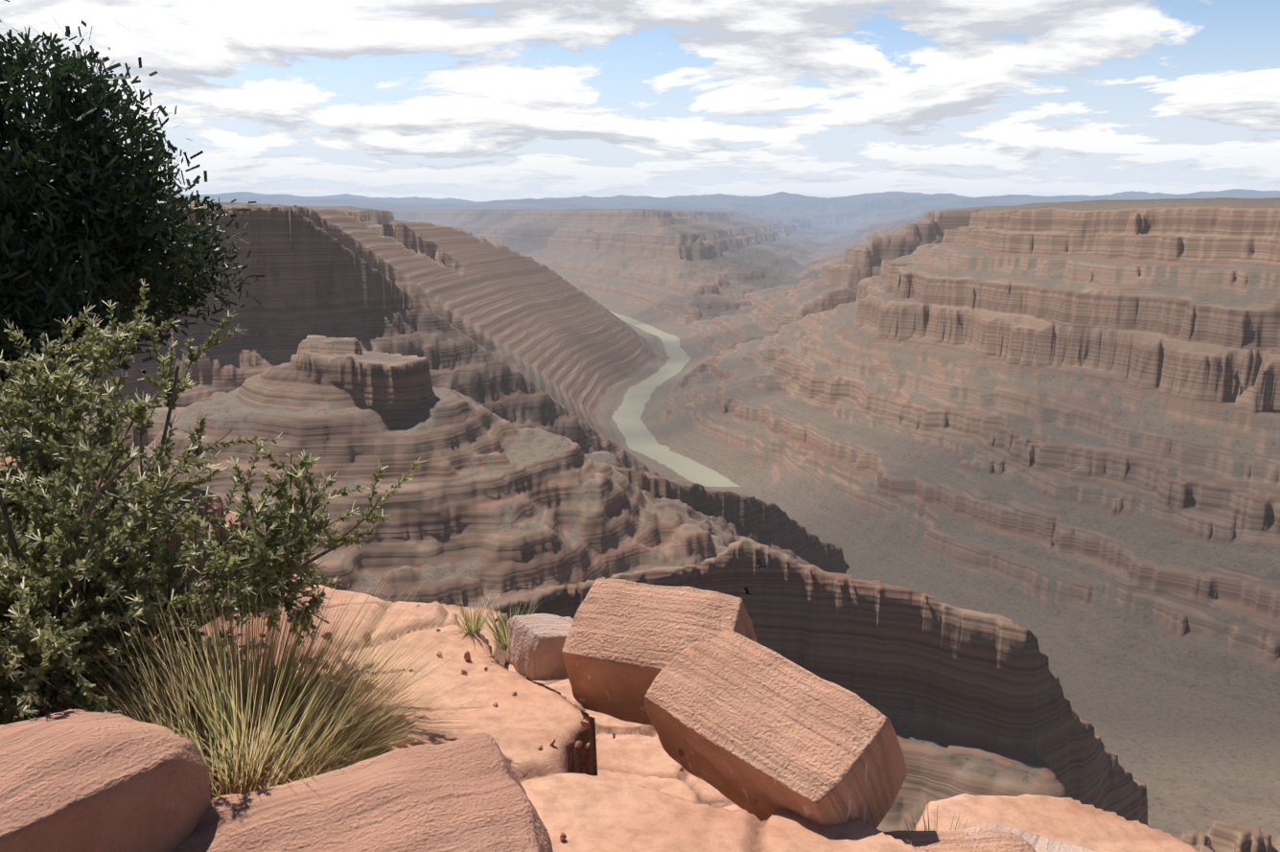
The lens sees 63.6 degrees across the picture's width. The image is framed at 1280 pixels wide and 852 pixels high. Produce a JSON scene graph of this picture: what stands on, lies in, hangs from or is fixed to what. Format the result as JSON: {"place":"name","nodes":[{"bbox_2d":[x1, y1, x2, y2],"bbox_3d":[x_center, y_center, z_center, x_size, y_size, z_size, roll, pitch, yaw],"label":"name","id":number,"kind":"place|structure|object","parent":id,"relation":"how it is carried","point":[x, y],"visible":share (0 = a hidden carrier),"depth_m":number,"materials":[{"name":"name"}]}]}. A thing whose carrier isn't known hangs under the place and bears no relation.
{"place":"outdoors","nodes":[
{"label":"outdoors","id":0,"kind":"place"},
{"bbox_2d":[0,452,1198,851],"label":"rock ledge","id":1,"kind":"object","parent":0,"point":[631,788],"depth_m":3.71,"materials":[{"name":"stone"}]},
{"bbox_2d":[0,709,211,851],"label":"boulder","id":2,"kind":"object","parent":1,"relation":"on","point":[76,780],"visible":0.96,"depth_m":2.37,"materials":[{"name":"brown stone"}]},
{"bbox_2d":[0,0,264,399],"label":"juniper","id":3,"kind":"object","parent":1,"relation":"on","point":[118,253],"depth_m":5.20,"materials":[{"name":"green plant"}]},
{"bbox_2d":[0,281,420,724],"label":"shrub","id":4,"kind":"object","parent":1,"relation":"on","point":[90,466],"depth_m":3.25,"materials":[{"name":"green plant"}]},
{"bbox_2d":[0,279,427,719],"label":"shrub plumes","id":5,"kind":"object","parent":1,"relation":"on","point":[119,487],"visible":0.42,"depth_m":3.46,"materials":[{"name":"green plant"}]},
{"bbox_2d":[2,565,507,797],"bbox_3d":[-1.207,0.813,3.278,1.581,0.687,1.524,0,12,-1],"label":"grass tuft","id":6,"kind":"object","parent":1,"relation":"on","point":[247,709],"visible":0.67,"depth_m":3.35,"materials":[{"name":"plant"}]},
{"bbox_2d":[209,682,423,792],"bbox_3d":[-0.977,1.002,3.162,0.636,0.323,0.632,7,14,30],"label":"grass tuft","id":7,"kind":"object","parent":1,"relation":"on","point":[342,753],"visible":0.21,"depth_m":3.24,"materials":[{"name":"plant"}]},
{"bbox_2d":[171,732,553,851],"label":"boulder","id":8,"kind":"object","parent":1,"relation":"on","point":[467,794],"visible":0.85,"depth_m":2.52,"materials":[{"name":"brown stone"}]},
{"bbox_2d":[438,592,498,635],"bbox_3d":[-0.715,0.793,4.364,0.270,0.165,0.281,-3,12,-15],"label":"grass tuft","id":9,"kind":"object","parent":1,"relation":"on","point":[472,630],"visible":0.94,"depth_m":4.38,"materials":[{"name":"plant"}]},
{"bbox_2d":[41,592,911,851],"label":"loose stones","id":10,"kind":"object","parent":1,"relation":"on","point":[585,723],"visible":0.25,"depth_m":3.54,"materials":[{"name":"brown stone"}]},
{"bbox_2d":[469,592,537,651],"bbox_3d":[-0.534,0.807,4.202,0.360,0.204,0.418,0,12,-1],"label":"grass tuft","id":11,"kind":"object","parent":1,"relation":"on","point":[501,638],"visible":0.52,"depth_m":4.25,"materials":[{"name":"plant"}]},
{"bbox_2d":[505,613,573,680],"bbox_3d":[-0.351,0.875,4.079,0.307,0.212,0.264,6,12,-37],"label":"pale rock","id":12,"kind":"object","parent":1,"relation":"on","point":[535,643],"visible":0.71,"depth_m":3.96,"materials":[{"name":"beige stone"}]},
{"bbox_2d":[561,579,757,725],"bbox_3d":[0.073,0.841,3.803,0.673,0.406,0.411,3,42,24],"label":"boulder","id":13,"kind":"object","parent":1,"relation":"on","point":[626,642],"visible":0.6,"depth_m":3.69,"materials":[{"name":"stone"}]},
{"bbox_2d":[644,627,907,828],"bbox_3d":[0.426,1.005,3.355,0.435,0.353,0.825,-39,38,-28],"label":"boulder","id":14,"kind":"object","parent":1,"relation":"on","point":[741,722],"visible":0.85,"depth_m":3.19,"materials":[{"name":"stone"}]},
{"bbox_2d":[881,802,992,849],"bbox_3d":[0.892,1.282,3.080,0.428,0.229,0.425,4,13,21],"label":"grass tuft","id":15,"kind":"object","parent":1,"relation":"on","point":[925,827],"visible":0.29,"depth_m":3.17,"materials":[{"name":"plant"}]},
{"bbox_2d":[883,827,1036,851],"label":"edge block","id":16,"kind":"structure","parent":1,"relation":"on","point":[951,841],"depth_m":3.06,"materials":[{"name":"stone"}]},
{"bbox_2d":[985,824,1095,851],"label":"edge block","id":17,"kind":"structure","parent":1,"relation":"on","point":[1039,844],"depth_m":3.24,"materials":[{"name":"beige stone"}]},
{"bbox_2d":[0,188,1279,851],"bbox_3d":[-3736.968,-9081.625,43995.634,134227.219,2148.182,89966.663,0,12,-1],"label":"canyon terrain","id":18,"kind":"structure","parent":0,"point":[986,490],"depth_m":3413.55,"materials":[{"name":"brown stone"}]},
{"bbox_2d":[0,0,1279,201],"label":"sky","id":19,"kind":"structure","parent":0,"point":[468,100],"materials":[{"name":"white"}]},
{"bbox_2d":[742,586,757,595],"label":"bird","id":20,"kind":"object","parent":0,"point":[746,590],"visible":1,"depth_m":61.48},
{"bbox_2d":[756,558,768,572],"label":"bird","id":21,"kind":"object","parent":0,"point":[760,566],"visible":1,"depth_m":68.86}
]}

